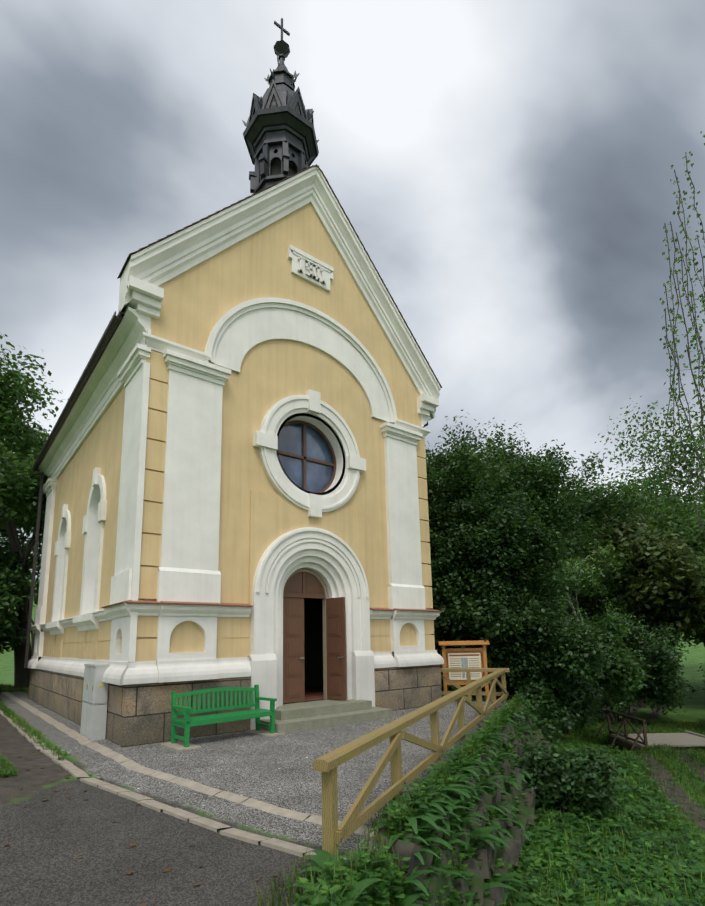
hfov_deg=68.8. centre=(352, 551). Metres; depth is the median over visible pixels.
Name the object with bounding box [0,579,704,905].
ground
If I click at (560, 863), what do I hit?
grass and weeds
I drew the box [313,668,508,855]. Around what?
wooden fence
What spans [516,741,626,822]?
shrub wood
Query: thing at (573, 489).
tree wood
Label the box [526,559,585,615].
hazel tree wood
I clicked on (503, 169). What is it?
sky
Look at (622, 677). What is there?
bush wood
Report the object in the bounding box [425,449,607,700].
hazel tree wood
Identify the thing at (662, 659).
shrub wood
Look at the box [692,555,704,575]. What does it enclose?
tree wood
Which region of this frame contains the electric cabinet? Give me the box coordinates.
[80,663,109,740]
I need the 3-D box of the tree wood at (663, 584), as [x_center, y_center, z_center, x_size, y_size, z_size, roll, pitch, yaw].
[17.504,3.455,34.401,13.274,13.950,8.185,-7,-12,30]
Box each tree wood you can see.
[0,425,51,655]
[423,410,655,592]
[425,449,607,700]
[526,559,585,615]
[557,475,599,508]
[559,502,704,707]
[559,561,605,620]
[560,471,632,602]
[583,476,704,697]
[601,462,704,598]
[661,504,704,633]
[675,579,704,646]
[681,478,704,509]
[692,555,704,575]
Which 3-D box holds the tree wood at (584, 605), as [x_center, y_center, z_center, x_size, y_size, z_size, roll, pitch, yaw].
[15.681,5.381,37.842,7.812,11.463,7.864,7,-13,-38]
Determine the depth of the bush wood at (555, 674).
16.87 m
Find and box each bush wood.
[433,600,472,696]
[441,604,620,743]
[550,608,654,735]
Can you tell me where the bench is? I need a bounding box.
[159,685,284,751]
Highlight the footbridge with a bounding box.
[595,710,704,750]
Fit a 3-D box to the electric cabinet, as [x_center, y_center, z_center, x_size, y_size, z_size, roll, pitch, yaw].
[-5.272,3.048,10.518,0.277,1.460,0.972,7,-13,-38]
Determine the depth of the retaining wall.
6.74 m
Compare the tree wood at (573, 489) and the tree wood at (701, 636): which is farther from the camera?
the tree wood at (573, 489)
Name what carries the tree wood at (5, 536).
on the ground at (37, 868)
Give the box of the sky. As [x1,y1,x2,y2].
[0,0,704,578]
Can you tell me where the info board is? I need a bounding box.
[438,640,489,699]
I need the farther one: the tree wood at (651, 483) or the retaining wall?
the tree wood at (651, 483)
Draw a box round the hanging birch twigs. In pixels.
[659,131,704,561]
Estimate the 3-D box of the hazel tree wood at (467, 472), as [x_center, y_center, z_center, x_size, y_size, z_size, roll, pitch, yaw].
[5.299,0.890,22.593,11.260,13.764,11.990,7,-13,-38]
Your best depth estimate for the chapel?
12.60 m
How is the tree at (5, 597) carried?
on the ground at (37, 868)
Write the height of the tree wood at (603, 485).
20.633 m
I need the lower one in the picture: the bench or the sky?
the bench
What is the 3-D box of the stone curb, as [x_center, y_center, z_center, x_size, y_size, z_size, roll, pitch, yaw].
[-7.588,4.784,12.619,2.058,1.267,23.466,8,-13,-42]
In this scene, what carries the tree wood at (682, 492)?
on the ground at (37, 868)
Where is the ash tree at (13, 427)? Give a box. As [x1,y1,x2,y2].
[0,334,68,688]
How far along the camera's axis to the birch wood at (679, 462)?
15.20 m
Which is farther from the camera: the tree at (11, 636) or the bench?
the tree at (11, 636)
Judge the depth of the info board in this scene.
15.71 m
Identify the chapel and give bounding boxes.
[24,164,443,746]
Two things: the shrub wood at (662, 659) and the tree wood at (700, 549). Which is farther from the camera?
the tree wood at (700, 549)
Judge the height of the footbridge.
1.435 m
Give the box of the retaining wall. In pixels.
[375,704,549,905]
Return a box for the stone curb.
[0,691,378,859]
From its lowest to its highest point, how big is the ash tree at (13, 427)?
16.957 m
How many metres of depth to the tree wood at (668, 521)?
40.98 m
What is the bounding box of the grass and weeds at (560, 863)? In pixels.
[0,682,704,905]
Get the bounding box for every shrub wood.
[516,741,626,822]
[565,612,698,722]
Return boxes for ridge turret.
[242,18,318,193]
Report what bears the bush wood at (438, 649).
on the ground at (37, 868)

